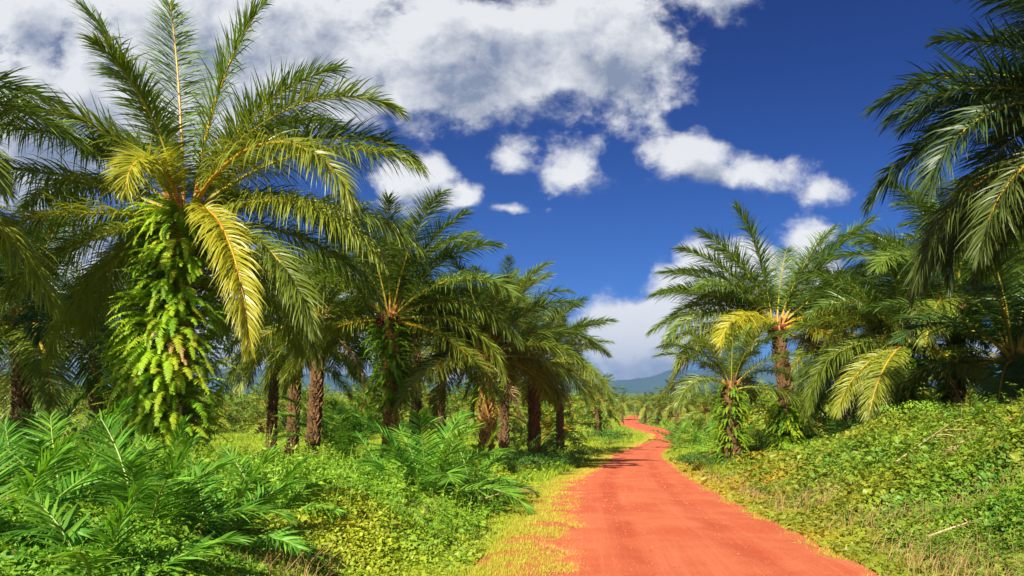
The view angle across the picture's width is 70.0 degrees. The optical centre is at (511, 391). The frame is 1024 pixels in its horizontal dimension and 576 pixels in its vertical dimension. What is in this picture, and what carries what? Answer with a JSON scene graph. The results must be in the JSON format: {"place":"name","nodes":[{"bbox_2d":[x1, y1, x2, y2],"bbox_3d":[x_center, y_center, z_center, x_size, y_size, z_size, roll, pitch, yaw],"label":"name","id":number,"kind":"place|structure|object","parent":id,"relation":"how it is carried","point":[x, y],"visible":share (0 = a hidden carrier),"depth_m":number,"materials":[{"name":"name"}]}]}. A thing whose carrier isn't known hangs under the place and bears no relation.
{"place":"outdoors","nodes":[
{"label":"outdoors","id":0,"kind":"place"},
{"bbox_2d":[0,362,1001,392],"bbox_3d":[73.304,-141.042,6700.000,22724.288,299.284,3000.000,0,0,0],"label":"mountains","id":1,"kind":"structure","parent":0,"point":[645,384],"depth_m":5912.93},
{"bbox_2d":[0,0,1023,385],"label":"sky","id":2,"kind":"structure","parent":0,"point":[591,137],"materials":[{"name":"blue"}]},
{"bbox_2d":[7,393,1023,575],"bbox_3d":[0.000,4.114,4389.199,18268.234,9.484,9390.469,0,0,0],"label":"ground","id":3,"kind":"structure","parent":0,"point":[803,539],"depth_m":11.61,"materials":[{"name":"yellow plant"}]},
{"bbox_2d":[0,417,84,504],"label":"young oil palm","id":4,"kind":"object","parent":3,"relation":"on","point":[7,430],"visible":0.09,"depth_m":9.92,"materials":[{"name":"green plant"}]},
{"bbox_2d":[0,351,85,444],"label":"oil palm","id":5,"kind":"object","parent":3,"relation":"on","point":[42,417],"visible":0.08,"depth_m":73.90,"materials":[{"name":"green plant"}]},
{"bbox_2d":[0,61,93,325],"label":"oil palm","id":6,"kind":"object","parent":3,"relation":"on","point":[10,241],"visible":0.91,"depth_m":17.59,"materials":[{"name":"green plant"}]},
{"bbox_2d":[0,392,103,452],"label":"young oil palm","id":7,"kind":"object","parent":3,"relation":"on","point":[75,403],"visible":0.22,"depth_m":22.26,"materials":[{"name":"green plant"}]},
{"bbox_2d":[33,392,88,435],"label":"oil palm","id":8,"kind":"object","parent":3,"relation":"on","point":[66,409],"visible":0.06,"depth_m":114.26,"materials":[{"name":"green plant"}]},
{"bbox_2d":[34,395,87,438],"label":"oil palm","id":9,"kind":"object","parent":3,"relation":"on","point":[75,429],"visible":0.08,"depth_m":106.60,"materials":[{"name":"green plant"}]},
{"bbox_2d":[0,430,135,560],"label":"young oil palm","id":10,"kind":"object","parent":3,"relation":"on","point":[49,461],"visible":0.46,"depth_m":5.93,"materials":[{"name":"green plant"}]},
{"bbox_2d":[0,184,140,444],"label":"oil palm","id":11,"kind":"object","parent":3,"relation":"on","point":[21,333],"visible":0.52,"depth_m":25.36,"materials":[{"name":"green plant"}]},
{"bbox_2d":[0,247,146,451],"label":"oil palm","id":12,"kind":"object","parent":3,"relation":"on","point":[5,415],"visible":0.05,"depth_m":39.60,"materials":[{"name":"green plant"}]},
{"bbox_2d":[50,376,113,443],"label":"oil palm","id":13,"kind":"object","parent":3,"relation":"on","point":[78,419],"visible":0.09,"depth_m":94.93,"materials":[{"name":"green plant"}]},
{"bbox_2d":[0,394,216,522],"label":"young oil palm","id":14,"kind":"object","parent":3,"relation":"on","point":[36,453],"visible":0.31,"depth_m":7.25,"materials":[{"name":"green plant"}]},
{"bbox_2d":[0,476,255,575],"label":"young oil palm","id":15,"kind":"object","parent":3,"relation":"on","point":[98,557],"visible":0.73,"depth_m":5.06,"materials":[{"name":"green plant"}]},
{"bbox_2d":[0,409,300,562],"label":"young oil palm","id":16,"kind":"object","parent":3,"relation":"on","point":[159,497],"visible":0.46,"depth_m":6.42,"materials":[{"name":"green plant"}]},
{"bbox_2d":[86,414,245,496],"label":"young oil palm","id":17,"kind":"object","parent":3,"relation":"on","point":[178,434],"visible":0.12,"depth_m":9.53,"materials":[{"name":"green plant"}]},
{"bbox_2d":[189,397,241,433],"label":"oil palm","id":18,"kind":"object","parent":3,"relation":"on","point":[225,426],"visible":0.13,"depth_m":128.94,"materials":[{"name":"green plant"}]},
{"bbox_2d":[0,0,433,458],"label":"oil palm","id":19,"kind":"object","parent":3,"relation":"on","point":[165,240],"visible":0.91,"depth_m":19.31,"materials":[{"name":"green plant"}]},
{"bbox_2d":[198,394,241,431],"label":"oil palm","id":20,"kind":"object","parent":3,"relation":"on","point":[231,426],"visible":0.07,"depth_m":137.38,"materials":[{"name":"green plant"}]},
{"bbox_2d":[113,437,340,571],"bbox_3d":[-2.686,1.194,6.867,2.046,1.496,2.264,0,0,26],"label":"young oil palm","id":21,"kind":"object","parent":3,"relation":"on","point":[278,538],"visible":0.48,"depth_m":7.09,"materials":[{"name":"green plant"}]},
{"bbox_2d":[216,402,247,431],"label":"oil palm","id":22,"kind":"object","parent":3,"relation":"on","point":[229,414],"visible":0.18,"depth_m":144.57,"materials":[{"name":"green plant"}]},
{"bbox_2d":[214,392,251,427],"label":"oil palm","id":23,"kind":"object","parent":3,"relation":"on","point":[238,421],"visible":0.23,"depth_m":154.13,"materials":[{"name":"green plant"}]},
{"bbox_2d":[212,386,255,424],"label":"oil palm","id":24,"kind":"object","parent":3,"relation":"on","point":[240,404],"visible":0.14,"depth_m":161.81,"materials":[{"name":"green plant"}]},
{"bbox_2d":[228,399,285,434],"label":"oil palm","id":25,"kind":"object","parent":3,"relation":"on","point":[258,425],"visible":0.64,"depth_m":128.82,"materials":[{"name":"green plant"}]},
{"bbox_2d":[236,384,287,431],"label":"oil palm","id":26,"kind":"object","parent":3,"relation":"on","point":[262,398],"visible":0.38,"depth_m":137.05,"materials":[{"name":"green plant"}]},
{"bbox_2d":[192,444,347,534],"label":"young oil palm","id":27,"kind":"object","parent":3,"relation":"on","point":[293,471],"visible":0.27,"depth_m":8.87,"materials":[{"name":"green plant"}]},
{"bbox_2d":[244,373,301,425],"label":"oil palm","id":28,"kind":"object","parent":3,"relation":"on","point":[285,404],"visible":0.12,"depth_m":154.00,"materials":[{"name":"green plant"}]},
{"bbox_2d":[196,285,355,454],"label":"oil palm","id":29,"kind":"object","parent":3,"relation":"on","point":[274,391],"visible":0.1,"depth_m":47.75,"materials":[{"name":"green plant"}]},
{"bbox_2d":[220,447,349,520],"bbox_3d":[-3.009,1.324,9.589,1.588,1.147,1.907,0,0,-20],"label":"bush","id":30,"kind":"object","parent":3,"relation":"on","point":[273,468],"visible":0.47,"depth_m":9.48,"materials":[{"name":"green plant"}]},
{"bbox_2d":[0,458,570,575],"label":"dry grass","id":31,"kind":"structure","parent":3,"relation":"on","point":[287,567],"depth_m":6.63,"materials":[{"name":"green plant"}]},
{"bbox_2d":[0,419,576,549],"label":"tall weeds","id":32,"kind":"object","parent":3,"relation":"on","point":[466,518],"visible":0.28,"depth_m":10.98,"materials":[{"name":"green plant"}]},
{"bbox_2d":[202,263,378,455],"bbox_3d":[-12.693,-1.918,43.484,10.914,13.360,9.785,0,0,0],"label":"oil palm","id":33,"kind":"object","parent":3,"relation":"on","point":[295,392],"visible":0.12,"depth_m":42.93,"materials":[{"name":"green plant"}]},
{"bbox_2d":[0,445,599,575],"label":"weeds","id":34,"kind":"object","parent":3,"relation":"on","point":[402,546],"visible":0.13,"depth_m":7.75,"materials":[{"name":"green plant"}]},
{"bbox_2d":[279,386,333,430],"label":"oil palm","id":35,"kind":"object","parent":3,"relation":"on","point":[306,397],"visible":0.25,"depth_m":129.73,"materials":[{"name":"green plant"}]},
{"bbox_2d":[280,384,336,430],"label":"oil palm","id":36,"kind":"object","parent":3,"relation":"on","point":[323,401],"visible":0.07,"depth_m":146.19,"materials":[{"name":"green plant"}]},
{"bbox_2d":[201,222,432,456],"bbox_3d":[-9.572,-2.044,36.509,11.421,12.416,9.505,0,0,-25],"label":"oil palm","id":37,"kind":"object","parent":3,"relation":"on","point":[315,413],"visible":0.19,"depth_m":35.85,"materials":[{"name":"green plant"}]},
{"bbox_2d":[268,385,417,457],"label":"young oil palm","id":38,"kind":"object","parent":3,"relation":"on","point":[345,439],"visible":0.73,"depth_m":39.31,"materials":[{"name":"green plant"}]},
{"bbox_2d":[308,457,378,481],"bbox_3d":[-3.562,1.671,13.806,1.786,0.846,2.555,0,0,-33],"label":"bush","id":39,"kind":"object","parent":3,"relation":"on","point":[352,464],"visible":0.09,"depth_m":13.82,"materials":[{"name":"green plant"}]},
{"bbox_2d":[51,421,645,481],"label":"meadow grass","id":40,"kind":"structure","parent":3,"relation":"on","point":[572,465],"depth_m":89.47,"materials":[{"name":"green plant"}]},
{"bbox_2d":[326,380,382,432],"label":"oil palm","id":41,"kind":"object","parent":3,"relation":"on","point":[358,396],"visible":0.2,"depth_m":129.63,"materials":[{"name":"green plant"}]},
{"bbox_2d":[332,381,381,422],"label":"oil palm","id":42,"kind":"object","parent":3,"relation":"on","point":[358,389],"visible":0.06,"depth_m":144.74,"materials":[{"name":"green plant"}]},
{"bbox_2d":[236,186,524,459],"bbox_3d":[-5.344,-2.210,31.805,11.943,12.000,9.640,0,0,0],"label":"oil palm","id":43,"kind":"object","parent":3,"relation":"on","point":[389,337],"visible":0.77,"depth_m":30.40,"materials":[{"name":"green plant"}]},
{"bbox_2d":[351,431,414,473],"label":"young oil palm","id":44,"kind":"object","parent":3,"relation":"on","point":[363,440],"visible":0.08,"depth_m":17.11,"materials":[{"name":"green plant"}]},
{"bbox_2d":[324,252,477,453],"bbox_3d":[-6.595,-1.718,47.403,11.332,13.650,9.805,0,0,-32],"label":"oil palm","id":45,"kind":"object","parent":3,"relation":"on","point":[416,408],"visible":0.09,"depth_m":46.75,"materials":[{"name":"green plant"}]},
{"bbox_2d":[398,383,431,430],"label":"oil palm","id":46,"kind":"object","parent":3,"relation":"on","point":[407,419],"visible":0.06,"depth_m":137.18,"materials":[{"name":"green plant"}]},
{"bbox_2d":[398,374,453,430],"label":"oil palm","id":47,"kind":"object","parent":3,"relation":"on","point":[424,404],"visible":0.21,"depth_m":130.96,"materials":[{"name":"green plant"}]},
{"bbox_2d":[344,409,536,515],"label":"young oil palm","id":48,"kind":"object","parent":3,"relation":"on","point":[434,470],"visible":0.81,"depth_m":13.24,"materials":[{"name":"green plant"}]},
{"bbox_2d":[428,379,473,432],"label":"oil palm","id":49,"kind":"object","parent":3,"relation":"on","point":[446,407],"visible":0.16,"depth_m":130.35,"materials":[{"name":"green plant"}]},
{"bbox_2d":[409,278,497,448],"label":"oil palm","id":50,"kind":"object","parent":3,"relation":"on","point":[442,419],"visible":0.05,"depth_m":57.79,"materials":[{"name":"green plant"}]},
{"bbox_2d":[445,477,505,495],"bbox_3d":[-1.025,2.050,15.140,1.850,0.726,1.581,0,0,0],"label":"bush","id":51,"kind":"object","parent":3,"relation":"on","point":[471,484],"visible":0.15,"depth_m":14.98,"materials":[{"name":"green plant"}]},
{"bbox_2d":[446,393,509,435],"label":"oil palm","id":52,"kind":"object","parent":3,"relation":"on","point":[457,416],"visible":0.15,"depth_m":121.93,"materials":[{"name":"green plant"}]},
{"bbox_2d":[448,378,514,434],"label":"oil palm","id":53,"kind":"object","parent":3,"relation":"on","point":[466,408],"visible":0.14,"depth_m":114.98,"materials":[{"name":"green plant"}]},
{"bbox_2d":[425,421,542,496],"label":"young oil palm","id":54,"kind":"object","parent":3,"relation":"on","point":[486,467],"visible":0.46,"depth_m":16.48,"materials":[{"name":"green plant"}]},
{"bbox_2d":[376,249,602,456],"bbox_3d":[-0.849,-1.059,32.629,9.948,9.935,8.349,0,0,0],"label":"oil palm","id":55,"kind":"object","parent":3,"relation":"on","point":[520,360],"visible":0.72,"depth_m":31.82,"materials":[{"name":"green plant"}]},
{"bbox_2d":[459,388,523,438],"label":"oil palm","id":56,"kind":"object","parent":3,"relation":"on","point":[511,428],"visible":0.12,"depth_m":106.06,"materials":[{"name":"green plant"}]},
{"bbox_2d":[459,379,527,442],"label":"oil palm","id":57,"kind":"object","parent":3,"relation":"on","point":[523,426],"visible":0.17,"depth_m":98.41,"materials":[{"name":"green plant"}]},
{"bbox_2d":[436,254,575,457],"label":"oil palm","id":58,"kind":"object","parent":3,"relation":"on","point":[503,437],"visible":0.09,"depth_m":49.66,"materials":[{"name":"green plant"}]},
{"bbox_2d":[486,449,562,468],"bbox_3d":[0.349,2.772,28.852,4.487,1.073,2.894,0,0,34],"label":"bush","id":59,"kind":"object","parent":3,"relation":"on","point":[532,458],"visible":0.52,"depth_m":28.33,"materials":[{"name":"green plant"}]},
{"bbox_2d":[494,434,562,466],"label":"young oil palm","id":60,"kind":"object","parent":3,"relation":"on","point":[531,445],"visible":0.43,"depth_m":33.27,"materials":[{"name":"green plant"}]},
{"bbox_2d":[509,393,547,432],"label":"oil palm","id":61,"kind":"object","parent":3,"relation":"on","point":[524,415],"visible":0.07,"depth_m":128.82,"materials":[{"name":"green plant"}]},
{"bbox_2d":[442,294,619,461],"bbox_3d":[1.247,-0.533,39.342,9.159,10.032,8.888,0,0,17],"label":"oil palm","id":62,"kind":"object","parent":3,"relation":"on","point":[529,396],"visible":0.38,"depth_m":38.84,"materials":[{"name":"green plant"}]},
{"bbox_2d":[204,391,868,421],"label":"distant plantation","id":63,"kind":"object","parent":3,"relation":"on","point":[628,402],"visible":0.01,"depth_m":293.44,"materials":[{"name":"green plant"}]},
{"bbox_2d":[498,394,602,450],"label":"oil palm","id":64,"kind":"object","parent":3,"relation":"on","point":[548,434],"visible":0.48,"depth_m":72.65,"materials":[{"name":"green plant"}]},
{"bbox_2d":[516,431,587,463],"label":"young oil palm","id":65,"kind":"object","parent":3,"relation":"on","point":[557,446],"visible":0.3,"depth_m":39.67,"materials":[{"name":"green plant"}]},
{"bbox_2d":[527,444,602,466],"bbox_3d":[2.157,3.341,36.859,4.807,1.480,3.291,0,0,-31],"label":"bush","id":66,"kind":"object","parent":3,"relation":"on","point":[564,459],"visible":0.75,"depth_m":36.92,"materials":[{"name":"green plant"}]},
{"bbox_2d":[522,316,613,450],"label":"oil palm","id":67,"kind":"object","parent":3,"relation":"on","point":[560,421],"visible":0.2,"depth_m":61.67,"materials":[{"name":"green plant"}]},
{"bbox_2d":[541,404,603,441],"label":"oil palm","id":68,"kind":"object","parent":3,"relation":"on","point":[576,432],"visible":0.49,"depth_m":97.53,"materials":[{"name":"green plant"}]},
{"bbox_2d":[564,389,594,433],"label":"oil palm","id":69,"kind":"object","parent":3,"relation":"on","point":[581,414],"visible":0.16,"depth_m":130.87,"materials":[{"name":"green plant"}]},
{"bbox_2d":[548,445,614,457],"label":"bush","id":70,"kind":"object","parent":3,"relation":"on","point":[573,447],"visible":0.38,"depth_m":51.79,"materials":[{"name":"green plant"}]},
{"bbox_2d":[568,373,626,436],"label":"oil palm","id":71,"kind":"object","parent":3,"relation":"on","point":[603,405],"visible":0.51,"depth_m":111.25,"materials":[{"name":"green plant"}]},
{"bbox_2d":[579,391,624,436],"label":"oil palm","id":72,"kind":"object","parent":3,"relation":"on","point":[602,416],"visible":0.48,"depth_m":113.72,"materials":[{"name":"green plant"}]},
{"bbox_2d":[585,428,634,444],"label":"bush","id":73,"kind":"object","parent":3,"relation":"on","point":[609,431],"visible":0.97,"depth_m":87.39,"materials":[{"name":"green plant"}]},
{"bbox_2d":[609,391,634,420],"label":"oil palm","id":74,"kind":"object","parent":3,"relation":"on","point":[621,399],"visible":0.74,"depth_m":204.69,"materials":[{"name":"green plant"}]},
{"bbox_2d":[629,391,661,423],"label":"oil palm","id":75,"kind":"object","parent":3,"relation":"on","point":[644,410],"visible":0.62,"depth_m":177.53,"materials":[{"name":"green plant"}]},
{"bbox_2d":[637,390,674,423],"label":"oil palm","id":76,"kind":"object","parent":3,"relation":"on","point":[653,403],"visible":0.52,"depth_m":167.71,"materials":[{"name":"green plant"}]},
{"bbox_2d":[647,402,679,424],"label":"oil palm","id":77,"kind":"object","parent":3,"relation":"on","point":[656,419],"visible":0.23,"depth_m":167.62,"materials":[{"name":"green plant"}]},
{"bbox_2d":[643,416,699,446],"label":"young oil palm","id":78,"kind":"object","parent":3,"relation":"on","point":[675,439],"visible":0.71,"depth_m":74.87,"materials":[{"name":"green plant"}]},
{"bbox_2d":[650,379,702,433],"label":"oil palm","id":79,"kind":"object","parent":3,"relation":"on","point":[669,409],"visible":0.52,"depth_m":117.66,"materials":[{"name":"green plant"}]},
{"bbox_2d":[665,411,719,452],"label":"young oil palm","id":80,"kind":"object","parent":3,"relation":"on","point":[693,440],"visible":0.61,"depth_m":62.01,"materials":[{"name":"green plant"}]},
{"bbox_2d":[673,382,721,441],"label":"oil palm","id":81,"kind":"object","parent":3,"relation":"on","point":[705,400],"visible":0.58,"depth_m":83.48,"materials":[{"name":"green plant"}]},
{"bbox_2d":[665,450,742,470],"bbox_3d":[8.425,2.957,30.329,3.426,1.115,3.827,0,0,-27],"label":"bush","id":82,"kind":"object","parent":3,"relation":"on","point":[690,457],"visible":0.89,"depth_m":30.59,"materials":[{"name":"green plant"}]},
{"bbox_2d":[644,422,764,477],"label":"rough grass","id":83,"kind":"structure","parent":3,"relation":"on","point":[687,450],"depth_m":60.01,"materials":[{"name":"green plant"}]},
{"bbox_2d":[652,320,815,465],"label":"oil palm","id":84,"kind":"object","parent":3,"relation":"on","point":[730,416],"visible":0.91,"depth_m":30.69,"materials":[{"name":"green plant"}]},
{"bbox_2d":[712,389,768,436],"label":"oil palm","id":85,"kind":"object","parent":3,"relation":"on","point":[743,424],"visible":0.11,"depth_m":88.86,"materials":[{"name":"green plant"}]},
{"bbox_2d":[741,426,777,449],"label":"bush","id":86,"kind":"object","parent":3,"relation":"on","point":[760,439],"visible":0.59,"depth_m":37.62,"materials":[{"name":"green plant"}]},
{"bbox_2d":[742,377,798,436],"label":"oil palm","id":87,"kind":"object","parent":3,"relation":"on","point":[760,410],"visible":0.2,"depth_m":81.99,"materials":[{"name":"green plant"}]},
{"bbox_2d":[644,198,901,450],"bbox_3d":[12.420,-2.601,34.946,12.251,12.974,9.031,0,0,8],"label":"oil palm","id":88,"kind":"object","parent":3,"relation":"on","point":[781,300],"visible":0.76,"depth_m":33.69,"materials":[{"name":"green plant"}]},
{"bbox_2d":[741,385,821,443],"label":"oil palm","id":89,"kind":"object","parent":3,"relation":"on","point":[765,398],"visible":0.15,"depth_m":66.04,"materials":[{"name":"green plant"}]},
{"bbox_2d":[776,437,823,449],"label":"bush","id":90,"kind":"object","parent":3,"relation":"on","point":[787,443],"visible":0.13,"depth_m":27.19,"materials":[{"name":"green plant"}]},
{"bbox_2d":[769,385,870,442],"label":"young oil palm","id":91,"kind":"object","parent":3,"relation":"on","point":[829,428],"visible":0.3,"depth_m":32.73,"materials":[{"name":"green plant"}]},
{"bbox_2d":[766,363,882,437],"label":"oil palm","id":92,"kind":"object","parent":3,"relation":"on","point":[827,403],"visible":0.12,"depth_m":56.50,"materials":[{"name":"green plant"}]},
{"bbox_2d":[659,433,1003,575],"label":"roadside grass","id":93,"kind":"structure","parent":3,"relation":"on","point":[666,456],"depth_m":12.48,"materials":[{"name":"plant"}]},
{"bbox_2d":[669,382,1023,575],"bbox_3d":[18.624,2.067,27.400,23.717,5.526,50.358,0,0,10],"label":"creepers","id":94,"kind":"object","parent":3,"relation":"on","point":[852,440],"visible":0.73,"depth_m":11.48,"materials":[{"name":"green plant"}]},
{"bbox_2d":[684,396,1023,575],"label":"dry stalks","id":95,"kind":"object","parent":94,"relation":"on","point":[757,492],"visible":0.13,"depth_m":9.77,"materials":[{"name":"beige plant"}]},
{"bbox_2d":[895,418,964,462],"bbox_3d":[8.346,0.923,14.490,2.359,0.269,0.987,-21,7,-19],"label":"dry frond","id":96,"kind":"object","parent":94,"relation":"on","point":[934,438],"visible":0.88,"depth_m":14.29,"materials":[{"name":"brown plant"}]},
{"bbox_2d":[762,279,933,424],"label":"oil palm","id":97,"kind":"object","parent":3,"relation":"on","point":[795,362],"visible":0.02,"depth_m":49.75,"materials":[{"name":"green plant"}]},
{"bbox_2d":[781,231,1023,427],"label":"oil palm","id":98,"kind":"object","parent":3,"relation":"on","point":[892,360],"visible":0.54,"depth_m":29.56,"materials":[{"name":"green plant"}]},
{"bbox_2d":[871,399,961,420],"bbox_3d":[11.371,0.616,19.715,2.709,0.868,3.168,0,0,39],"label":"bush","id":99,"kind":"object","parent":3,"relation":"on","point":[931,405],"visible":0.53,"depth_m":19.20,"materials":[{"name":"green plant"}]},
{"bbox_2d":[810,167,1023,406],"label":"oil palm","id":100,"kind":"object","parent":3,"relation":"on","point":[890,257],"visible":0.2,"depth_m":30.38,"materials":[{"name":"green plant"}]},
{"bbox_2d":[855,0,1023,312],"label":"oil palm","id":101,"kind":"object","parent":3,"relation":"on","point":[1002,100],"visible":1,"depth_m":16.53,"materials":[{"name":"green plant"}]},
{"bbox_2d":[856,225,1023,426],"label":"oil palm","id":102,"kind":"object","parent":3,"relation":"on","point":[1011,361],"visible":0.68,"depth_m":26.66,"materials":[{"name":"green plant"}]},
{"bbox_2d":[879,178,1023,386],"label":"oil palm","id":103,"kind":"object","parent":3,"relation":"on","point":[910,235],"visible":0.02,"depth_m":39.33,"materials":[{"name":"green plant"}]},
{"bbox_2d":[920,364,995,402],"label":"oil palm","id":104,"kind":"object","parent":3,"relation":"on","point":[970,396],"visible":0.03,"depth_m":56.84,"materials":[{"name":"green plant"}]},
{"bbox_2d":[536,415,875,575],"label":"road","id":105,"kind":"structure","parent":0,"point":[711,556],"depth_m":10.35,"materials":[{"name":"orange soil"}]},
{"bbox_2d":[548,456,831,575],"bbox_3d":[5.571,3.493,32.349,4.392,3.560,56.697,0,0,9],"label":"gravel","id":106,"kind":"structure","parent":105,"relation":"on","point":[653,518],"depth_m":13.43,"materials":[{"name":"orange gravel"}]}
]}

